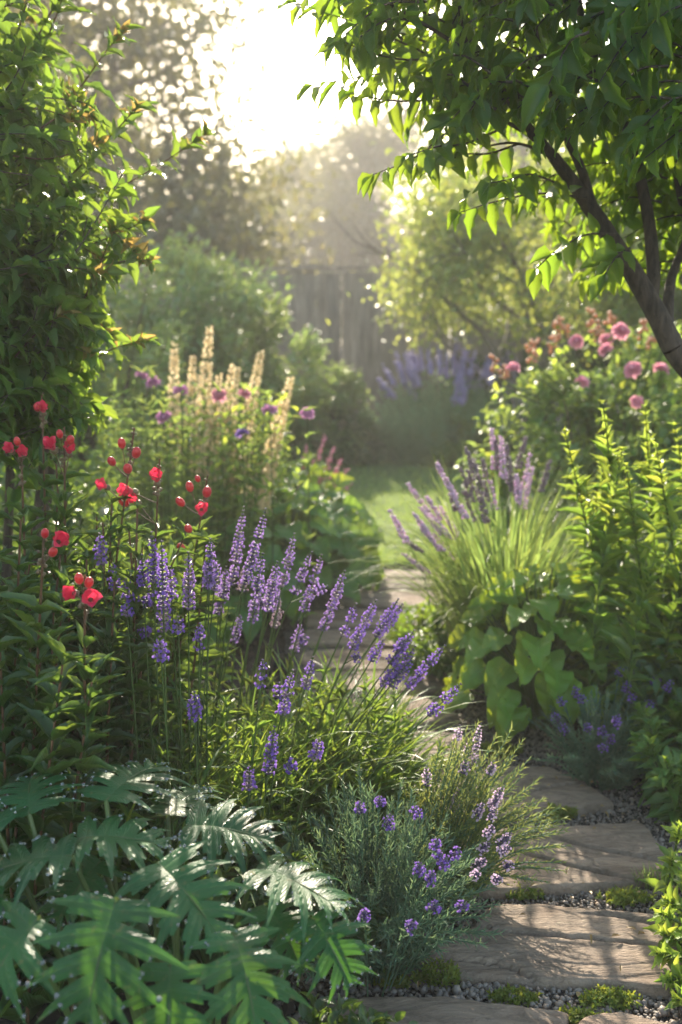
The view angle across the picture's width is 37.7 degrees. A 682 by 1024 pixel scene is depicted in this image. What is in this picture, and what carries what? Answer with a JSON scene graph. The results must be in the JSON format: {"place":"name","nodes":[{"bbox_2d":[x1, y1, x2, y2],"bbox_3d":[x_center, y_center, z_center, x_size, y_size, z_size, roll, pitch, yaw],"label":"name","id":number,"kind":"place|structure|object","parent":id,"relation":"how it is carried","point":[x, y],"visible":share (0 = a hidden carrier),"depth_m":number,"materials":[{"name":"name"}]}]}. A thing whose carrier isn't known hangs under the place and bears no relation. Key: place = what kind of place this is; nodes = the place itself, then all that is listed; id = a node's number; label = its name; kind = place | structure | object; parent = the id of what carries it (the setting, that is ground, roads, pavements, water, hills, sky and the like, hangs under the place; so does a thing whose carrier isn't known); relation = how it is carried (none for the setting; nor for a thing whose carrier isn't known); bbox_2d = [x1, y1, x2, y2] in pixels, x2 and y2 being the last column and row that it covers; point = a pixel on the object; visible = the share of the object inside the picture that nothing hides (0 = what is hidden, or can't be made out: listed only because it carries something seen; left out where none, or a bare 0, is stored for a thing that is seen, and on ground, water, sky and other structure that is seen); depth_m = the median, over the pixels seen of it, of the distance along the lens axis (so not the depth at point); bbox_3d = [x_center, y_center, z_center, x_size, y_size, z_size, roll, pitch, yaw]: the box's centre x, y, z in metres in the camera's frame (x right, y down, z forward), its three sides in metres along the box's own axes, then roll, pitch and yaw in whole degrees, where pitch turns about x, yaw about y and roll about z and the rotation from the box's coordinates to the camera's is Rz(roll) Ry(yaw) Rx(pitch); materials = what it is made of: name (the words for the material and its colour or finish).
{"place":"outdoors","nodes":[
{"label":"outdoors","id":0,"kind":"place"},
{"bbox_2d":[1,458,628,574],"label":"lawn","id":1,"kind":"structure","parent":0,"point":[389,491],"depth_m":7.48,"materials":[{"name":"green plant"}]},
{"bbox_2d":[0,234,211,534],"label":"hedge shrub","id":2,"kind":"object","parent":1,"relation":"on","point":[132,353],"visible":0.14,"depth_m":6.28,"materials":[{"name":"green plant"}]},
{"bbox_2d":[69,224,349,477],"bbox_3d":[-1.249,-1.328,8.481,2.454,2.147,1.940,-4,12,-21],"label":"hedge shrub","id":3,"kind":"object","parent":1,"relation":"on","point":[241,303],"visible":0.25,"depth_m":8.25,"materials":[{"name":"green plant"}]},
{"bbox_2d":[260,451,360,561],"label":"hosta","id":4,"kind":"object","parent":1,"relation":"on","point":[340,481],"visible":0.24,"depth_m":5.16,"materials":[{"name":"green plant"}]},
{"bbox_2d":[259,343,381,466],"bbox_3d":[-0.198,-0.940,8.890,1.243,1.129,0.961,0,11,0],"label":"green mound","id":5,"kind":"object","parent":1,"relation":"on","point":[346,378],"visible":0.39,"depth_m":8.73,"materials":[{"name":"green plant"}]},
{"bbox_2d":[276,486,386,589],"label":"hosta","id":6,"kind":"object","parent":1,"relation":"on","point":[346,505],"visible":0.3,"depth_m":4.90,"materials":[{"name":"green plant"}]},
{"bbox_2d":[309,402,391,466],"bbox_3d":[0.071,-0.691,8.877,0.745,0.617,0.691,0,11,0],"label":"green mound","id":7,"kind":"object","parent":1,"relation":"on","point":[379,453],"visible":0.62,"depth_m":8.72,"materials":[{"name":"green plant"}]},
{"bbox_2d":[344,337,524,467],"bbox_3d":[0.898,-0.960,8.826,1.761,1.146,1.002,0,11,0],"label":"catmint mound","id":8,"kind":"object","parent":1,"relation":"on","point":[425,422],"visible":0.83,"depth_m":8.69,"materials":[{"name":"green plant"}]},
{"bbox_2d":[427,411,523,470],"bbox_3d":[1.148,-0.602,8.636,0.808,0.537,0.742,-2,11,-11],"label":"green mound","id":9,"kind":"object","parent":1,"relation":"on","point":[459,448],"visible":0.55,"depth_m":8.53,"materials":[{"name":"green plant"}]},
{"bbox_2d":[275,435,365,533],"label":"pink spike clump","id":10,"kind":"object","parent":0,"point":[336,469],"visible":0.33,"depth_m":5.32,"materials":[{"name":"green plant"}]},
{"bbox_2d":[60,0,613,272],"label":"sky","id":11,"kind":"structure","parent":0,"point":[282,94],"materials":[{"name":"white"}]},
{"bbox_2d":[0,326,674,1023],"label":"ground","id":12,"kind":"structure","parent":0,"point":[56,1014],"depth_m":3.63,"materials":[{"name":"soil"}]},
{"bbox_2d":[0,437,80,803],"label":"red flower plant","id":13,"kind":"object","parent":12,"relation":"on","point":[21,450],"visible":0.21,"depth_m":2.17,"materials":[{"name":"green plant"}]},
{"bbox_2d":[0,528,88,1003],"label":"red flower plant","id":14,"kind":"object","parent":12,"relation":"on","point":[43,610],"visible":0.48,"depth_m":1.86,"materials":[{"name":"green plant"}]},
{"bbox_2d":[4,392,91,618],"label":"red flower plant","id":15,"kind":"object","parent":12,"relation":"on","point":[49,481],"visible":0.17,"depth_m":2.36,"materials":[{"name":"green plant"}]},
{"bbox_2d":[3,719,103,852],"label":"foliage","id":16,"kind":"object","parent":12,"relation":"on","point":[74,737],"depth_m":2.29,"materials":[{"name":"green plant"}]},
{"bbox_2d":[29,426,100,769],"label":"red flower plant","id":17,"kind":"object","parent":12,"relation":"on","point":[68,447],"visible":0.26,"depth_m":2.23,"materials":[{"name":"green plant"}]},
{"bbox_2d":[0,573,130,1023],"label":"red flower plant","id":18,"kind":"object","parent":12,"relation":"on","point":[68,816],"visible":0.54,"depth_m":1.79,"materials":[{"name":"green plant"}]},
{"bbox_2d":[0,443,179,589],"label":"foliage","id":19,"kind":"object","parent":12,"relation":"on","point":[88,499],"visible":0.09,"depth_m":4.43,"materials":[{"name":"green plant"}]},
{"bbox_2d":[0,500,186,945],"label":"dark leafy plant","id":20,"kind":"object","parent":12,"relation":"on","point":[112,635],"visible":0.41,"depth_m":2.13,"materials":[{"name":"green plant"}]},
{"bbox_2d":[0,465,205,647],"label":"foliage","id":21,"kind":"object","parent":12,"relation":"on","point":[86,515],"visible":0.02,"depth_m":3.48,"materials":[{"name":"green plant"}]},
{"bbox_2d":[0,0,215,600],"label":"tall shrub","id":22,"kind":"object","parent":12,"relation":"on","point":[54,258],"visible":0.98,"depth_m":2.42,"materials":[{"name":"green plant"}]},
{"bbox_2d":[68,428,154,745],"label":"red flower plant","id":23,"kind":"object","parent":12,"relation":"on","point":[116,519],"visible":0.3,"depth_m":2.26,"materials":[{"name":"green plant"}]},
{"bbox_2d":[130,365,157,530],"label":"pink flower","id":24,"kind":"object","parent":12,"relation":"on","point":[143,375],"visible":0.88,"depth_m":4.11,"materials":[{"name":"green plant"}]},
{"bbox_2d":[74,503,237,733],"bbox_3d":[-0.596,0.342,3.032,0.574,0.849,0.882,0,11,0],"label":"bright leafy plant","id":25,"kind":"object","parent":12,"relation":"on","point":[212,644],"visible":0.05,"depth_m":3.08,"materials":[{"name":"green plant"}]},
{"bbox_2d":[96,458,217,725],"bbox_3d":[-0.541,0.387,2.387,0.465,1.042,0.328,-4,12,-19],"label":"red flower plant","id":26,"kind":"object","parent":12,"relation":"on","point":[173,553],"visible":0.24,"depth_m":2.29,"materials":[{"name":"green plant"}]},
{"bbox_2d":[145,364,172,547],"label":"pink flower","id":27,"kind":"object","parent":12,"relation":"on","point":[152,380],"visible":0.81,"depth_m":4.00,"materials":[{"name":"green plant"}]},
{"bbox_2d":[155,401,182,570],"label":"pink flower","id":28,"kind":"object","parent":12,"relation":"on","point":[163,415],"visible":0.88,"depth_m":3.94,"materials":[{"name":"green plant"}]},
{"bbox_2d":[171,382,196,636],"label":"pink flower","id":29,"kind":"object","parent":12,"relation":"on","point":[178,388],"visible":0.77,"depth_m":3.94,"materials":[{"name":"green plant"}]},
{"bbox_2d":[0,758,381,1023],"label":"lobed leaf plant","id":30,"kind":"object","parent":12,"relation":"on","point":[104,937],"visible":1,"depth_m":1.52,"materials":[{"name":"green plant"}]},
{"bbox_2d":[147,474,235,762],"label":"red flower plant","id":31,"kind":"object","parent":12,"relation":"on","point":[196,546],"visible":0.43,"depth_m":2.44,"materials":[{"name":"green plant"}]},
{"bbox_2d":[3,0,384,342],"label":"tall tree","id":32,"kind":"object","parent":12,"relation":"on","point":[203,209],"visible":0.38,"depth_m":14.19,"materials":[{"name":"green plant"}]},
{"bbox_2d":[0,531,390,955],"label":"purple salvia","id":33,"kind":"object","parent":12,"relation":"on","point":[184,749],"visible":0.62,"depth_m":2.17,"materials":[{"name":"green plant"}]},
{"bbox_2d":[90,326,303,638],"bbox_3d":[-0.677,-0.193,4.574,1.054,1.297,1.337,0,11,0],"label":"cream spire plant","id":34,"kind":"object","parent":12,"relation":"on","point":[200,460],"visible":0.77,"depth_m":4.28,"materials":[{"name":"green plant"}]},
{"bbox_2d":[211,380,234,620],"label":"pink flower","id":35,"kind":"object","parent":12,"relation":"on","point":[218,394],"visible":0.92,"depth_m":3.94,"materials":[{"name":"green plant"}]},
{"bbox_2d":[159,518,303,650],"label":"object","id":36,"kind":"object","parent":12,"relation":"on","point":[293,612],"visible":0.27,"depth_m":4.18,"materials":[{"name":"green plant"}]},
{"bbox_2d":[230,422,255,643],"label":"pink flower","id":37,"kind":"object","parent":12,"relation":"on","point":[241,431],"visible":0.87,"depth_m":3.91,"materials":[{"name":"purple plant"}]},
{"bbox_2d":[235,383,254,594],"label":"pink flower","id":38,"kind":"object","parent":12,"relation":"on","point":[244,391],"visible":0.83,"depth_m":3.96,"materials":[{"name":"green plant"}]},
{"bbox_2d":[108,830,419,989],"bbox_3d":[-0.205,0.807,2.068,0.736,0.333,0.420,0,11,0],"label":"foliage","id":39,"kind":"object","parent":12,"relation":"on","point":[260,897],"visible":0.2,"depth_m":1.98,"materials":[{"name":"green plant"}]},
{"bbox_2d":[259,396,284,644],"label":"pink flower","id":40,"kind":"object","parent":12,"relation":"on","point":[269,406],"visible":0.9,"depth_m":3.96,"materials":[{"name":"green plant"}]},
{"bbox_2d":[198,110,348,343],"bbox_3d":[-3.368,-10.569,38.873,13.210,9.560,10.439,0,11,0],"label":"tall tree","id":41,"kind":"object","parent":12,"relation":"on","point":[275,161],"visible":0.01,"depth_m":36.37,"materials":[{"name":"green plant"}]},
{"bbox_2d":[220,482,371,613],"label":"hosta","id":42,"kind":"object","parent":12,"relation":"on","point":[321,522],"visible":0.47,"depth_m":4.59,"materials":[{"name":"green plant"}]},
{"bbox_2d":[291,407,319,633],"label":"pink flower","id":43,"kind":"object","parent":12,"relation":"on","point":[307,412],"visible":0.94,"depth_m":4.08,"materials":[{"name":"green plant"}]},
{"bbox_2d":[150,506,510,938],"bbox_3d":[-0.156,0.420,2.510,0.967,0.900,0.903,-6,13,-26],"label":"purple salvia","id":44,"kind":"object","parent":12,"relation":"on","point":[241,699],"visible":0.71,"depth_m":2.46,"materials":[{"name":"green plant"}]},
{"bbox_2d":[173,598,497,899],"bbox_3d":[-0.021,0.539,2.509,0.891,0.668,0.981,-4,12,-20],"label":"purple salvia","id":45,"kind":"object","parent":12,"relation":"on","point":[284,708],"visible":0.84,"depth_m":2.45,"materials":[{"name":"green plant"}]},
{"bbox_2d":[278,992,418,1023],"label":"foliage","id":46,"kind":"object","parent":12,"relation":"on","point":[318,1012],"visible":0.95,"depth_m":1.73,"materials":[{"name":"green plant"}]},
{"bbox_2d":[196,75,541,349],"bbox_3d":[1.500,-9.017,30.097,13.597,9.673,12.589,0,11,0],"label":"tall tree","id":47,"kind":"object","parent":12,"relation":"on","point":[342,192],"visible":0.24,"depth_m":30.32,"materials":[{"name":"green plant"}]},
{"bbox_2d":[76,265,678,437],"bbox_3d":[1.456,-1.731,10.943,12.913,1.890,0.200,0,11,0],"label":"wooden fence","id":48,"kind":"object","parent":12,"relation":"on","point":[366,348],"visible":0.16,"depth_m":10.81,"materials":[{"name":"brown wood"}]},
{"bbox_2d":[384,596,465,680],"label":"foliage","id":49,"kind":"object","parent":12,"relation":"on","point":[423,640],"visible":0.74,"depth_m":3.78,"materials":[{"name":"green plant"}]},
{"bbox_2d":[274,0,681,378],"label":"tree","id":50,"kind":"object","parent":12,"relation":"on","point":[628,111],"visible":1,"depth_m":2.29,"materials":[{"name":"green plant"}]},
{"bbox_2d":[323,428,680,684],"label":"ornamental grass","id":51,"kind":"object","parent":12,"relation":"on","point":[466,582],"depth_m":3.59,"materials":[{"name":"green plant"}]},
{"bbox_2d":[472,350,532,452],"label":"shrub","id":52,"kind":"object","parent":12,"relation":"on","point":[513,375],"visible":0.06,"depth_m":9.28,"materials":[{"name":"green plant"}]},
{"bbox_2d":[325,90,681,456],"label":"garden tree","id":53,"kind":"object","parent":12,"relation":"on","point":[449,264],"visible":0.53,"depth_m":8.13,"materials":[{"name":"green plant"}]},
{"bbox_2d":[414,315,595,450],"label":"hedge shrub","id":54,"kind":"object","parent":12,"relation":"on","point":[481,365],"visible":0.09,"depth_m":9.67,"materials":[{"name":"green plant"}]},
{"bbox_2d":[385,71,667,273],"bbox_3d":[7.600,-7.240,25.628,12.857,8.860,10.961,0,11,0],"label":"tall tree","id":55,"kind":"object","parent":12,"relation":"on","point":[523,151],"visible":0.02,"depth_m":24.93,"materials":[{"name":"green plant"}]},
{"bbox_2d":[438,561,646,745],"bbox_3d":[0.658,0.437,3.309,0.701,0.558,0.688,0,11,0],"label":"hosta","id":56,"kind":"object","parent":12,"relation":"on","point":[539,675],"visible":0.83,"depth_m":3.14,"materials":[{"name":"green plant"}]},
{"bbox_2d":[452,307,681,583],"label":"rose bush","id":57,"kind":"object","parent":12,"relation":"on","point":[631,388],"visible":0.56,"depth_m":4.86,"materials":[{"name":"green plant"}]},
{"bbox_2d":[535,400,681,741],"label":"tall leafy plant","id":58,"kind":"object","parent":12,"relation":"on","point":[605,530],"visible":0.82,"depth_m":3.03,"materials":[{"name":"green plant"}]},
{"bbox_2d":[536,478,681,611],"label":"foliage","id":59,"kind":"object","parent":12,"relation":"on","point":[663,530],"visible":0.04,"depth_m":4.38,"materials":[{"name":"green plant"}]},
{"bbox_2d":[541,297,681,450],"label":"hedge shrub","id":60,"kind":"object","parent":12,"relation":"on","point":[593,364],"visible":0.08,"depth_m":9.49,"materials":[{"name":"green plant"}]},
{"bbox_2d":[554,543,681,737],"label":"foliage","id":61,"kind":"object","parent":12,"relation":"on","point":[673,672],"visible":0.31,"depth_m":3.07,"materials":[{"name":"green plant"}]},
{"bbox_2d":[624,697,681,825],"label":"broadleaf plant","id":62,"kind":"object","parent":12,"relation":"on","point":[662,790],"visible":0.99,"depth_m":2.68,"materials":[{"name":"green plant"}]},
{"bbox_2d":[0,618,681,1023],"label":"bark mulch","id":63,"kind":"object","parent":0,"point":[288,1008],"visible":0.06,"depth_m":3.64,"materials":[{"name":"plant"}]},
{"bbox_2d":[265,565,681,1023],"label":"gravel path","id":64,"kind":"structure","parent":0,"point":[319,602],"depth_m":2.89,"materials":[{"name":"grey gravel"}]},
{"bbox_2d":[303,629,417,648],"bbox_3d":[0.117,0.555,4.202,0.602,0.070,0.233,0,11,0],"label":"stepping stone","id":65,"kind":"object","parent":64,"relation":"on","point":[329,638],"visible":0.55,"depth_m":4.16,"materials":[{"name":"grey stone"}]},
{"bbox_2d":[303,609,418,628],"bbox_3d":[0.105,0.499,4.482,0.553,0.074,0.271,0,11,0],"label":"stepping stone","id":66,"kind":"object","parent":64,"relation":"on","point":[338,620],"visible":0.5,"depth_m":4.45,"materials":[{"name":"grey stone"}]},
{"bbox_2d":[300,648,427,671],"bbox_3d":[0.104,0.607,3.951,0.541,0.072,0.267,0,11,0],"label":"stepping stone","id":67,"kind":"object","parent":64,"relation":"on","point":[381,664],"visible":0.41,"depth_m":3.93,"materials":[{"name":"grey stone"}]},
{"bbox_2d":[235,765,506,996],"bbox_3d":[0.087,0.745,2.042,0.527,0.446,0.626,-8,14,-34],"label":"lavender plant","id":68,"kind":"object","parent":64,"relation":"on","point":[400,885],"visible":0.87,"depth_m":1.99,"materials":[{"name":"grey plant"}]},
{"bbox_2d":[309,671,443,694],"bbox_3d":[0.128,0.653,3.703,0.510,0.068,0.223,0,11,0],"label":"stepping stone","id":69,"kind":"object","parent":64,"relation":"on","point":[430,681],"visible":0.27,"depth_m":3.67,"materials":[{"name":"grey stone"}]},
{"bbox_2d":[335,590,445,609],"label":"stepping stone","id":70,"kind":"object","parent":64,"relation":"on","point":[384,599],"visible":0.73,"depth_m":4.74,"materials":[{"name":"beige stone"}]},
{"bbox_2d":[369,973,411,989],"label":"moss tuft","id":71,"kind":"object","parent":64,"relation":"on","point":[405,982],"visible":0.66,"depth_m":2.02,"materials":[{"name":"green plant"}]},
{"bbox_2d":[342,696,459,730],"bbox_3d":[0.187,0.698,3.396,0.422,0.071,0.257,0,11,0],"label":"stepping stone","id":72,"kind":"object","parent":64,"relation":"on","point":[452,717],"visible":0.17,"depth_m":3.35,"materials":[{"name":"beige stone"}]},
{"bbox_2d":[359,570,444,590],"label":"stepping stone","id":73,"kind":"object","parent":64,"relation":"on","point":[384,585],"visible":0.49,"depth_m":5.06,"materials":[{"name":"beige stone"}]},
{"bbox_2d":[410,954,461,988],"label":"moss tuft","id":74,"kind":"object","parent":64,"relation":"on","point":[447,979],"visible":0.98,"depth_m":2.03,"materials":[{"name":"green plant"}]},
{"bbox_2d":[398,730,483,769],"bbox_3d":[0.257,0.753,3.122,0.367,0.072,0.238,0,11,0],"label":"stepping stone","id":75,"kind":"object","parent":64,"relation":"on","point":[449,740],"visible":0.22,"depth_m":3.10,"materials":[{"name":"beige stone"}]},
{"bbox_2d":[323,996,568,1023],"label":"stepping stone","id":76,"kind":"object","parent":64,"relation":"on","point":[436,1010],"visible":0.81,"depth_m":1.92,"materials":[{"name":"grey stone"}]},
{"bbox_2d":[380,720,571,916],"bbox_3d":[0.324,0.693,2.277,0.440,0.456,0.484,-8,14,-34],"label":"lavender plant","id":77,"kind":"object","parent":64,"relation":"on","point":[457,805],"visible":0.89,"depth_m":2.25,"materials":[{"name":"green plant"}]},
{"bbox_2d":[314,628,679,996],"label":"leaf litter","id":78,"kind":"object","parent":64,"relation":"on","point":[615,934],"visible":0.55,"depth_m":2.33,"materials":[{"name":"brown plant"}]},
{"bbox_2d":[477,739,524,757],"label":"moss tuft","id":79,"kind":"object","parent":64,"relation":"on","point":[483,746],"visible":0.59,"depth_m":3.09,"materials":[{"name":"green plant"}]},
{"bbox_2d":[486,982,543,1007],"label":"moss tuft","id":80,"kind":"object","parent":64,"relation":"on","point":[501,995],"visible":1,"depth_m":1.99,"materials":[{"name":"green plant"}]},
{"bbox_2d":[423,765,613,824],"bbox_3d":[0.483,0.810,2.838,0.501,0.069,0.300,-2,11,-10],"label":"stepping stone","id":81,"kind":"object","parent":64,"relation":"on","point":[564,790],"visible":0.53,"depth_m":2.80,"materials":[{"name":"grey stone"}]},
{"bbox_2d":[505,881,544,900],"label":"moss tuft","id":82,"kind":"object","parent":64,"relation":"on","point":[532,893],"visible":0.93,"depth_m":2.33,"materials":[{"name":"green plant"}]},
{"bbox_2d":[405,904,681,999],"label":"stepping stone","id":83,"kind":"object","parent":64,"relation":"on","point":[542,946],"visible":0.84,"depth_m":2.10,"materials":[{"name":"grey stone"}]},
{"bbox_2d":[541,801,578,822],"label":"moss tuft","id":84,"kind":"object","parent":64,"relation":"on","point":[569,812],"visible":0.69,"depth_m":2.70,"materials":[{"name":"green plant"}]},
{"bbox_2d":[462,822,663,900],"bbox_3d":[0.532,0.882,2.493,0.567,0.080,0.322,0,11,0],"label":"stepping stone","id":85,"kind":"object","parent":64,"relation":"on","point":[602,857],"visible":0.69,"depth_m":2.46,"materials":[{"name":"grey stone"}]},
{"bbox_2d":[558,1002,611,1023],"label":"moss tuft","id":86,"kind":"object","parent":64,"relation":"on","point":[577,1015],"visible":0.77,"depth_m":1.93,"materials":[{"name":"green plant"}]},
{"bbox_2d":[578,983,642,1012],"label":"moss tuft","id":87,"kind":"object","parent":64,"relation":"on","point":[612,997],"visible":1,"depth_m":1.98,"materials":[{"name":"green plant"}]},
{"bbox_2d":[578,1012,667,1023],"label":"stepping stone","id":88,"kind":"object","parent":64,"relation":"on","point":[615,1018],"visible":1,"depth_m":1.90,"materials":[{"name":"grey stone"}]},
{"bbox_2d":[595,884,657,908],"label":"moss tuft","id":89,"kind":"object","parent":64,"relation":"on","point":[631,896],"visible":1,"depth_m":2.32,"materials":[{"name":"green plant"}]},
{"bbox_2d":[629,858,678,889],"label":"grass tuft","id":90,"kind":"object","parent":64,"relation":"on","point":[645,876],"visible":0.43,"depth_m":2.38,"materials":[{"name":"green plant"}]},
{"bbox_2d":[637,820,681,1009],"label":"edging plant","id":91,"kind":"object","parent":64,"relation":"on","point":[669,904],"visible":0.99,"depth_m":2.11,"materials":[{"name":"green plant"}]},
{"bbox_2d":[527,666,678,791],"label":"lavender plant","id":92,"kind":"object","parent":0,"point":[605,762],"visible":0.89,"depth_m":2.87,"materials":[{"name":"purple plant"}]}
]}

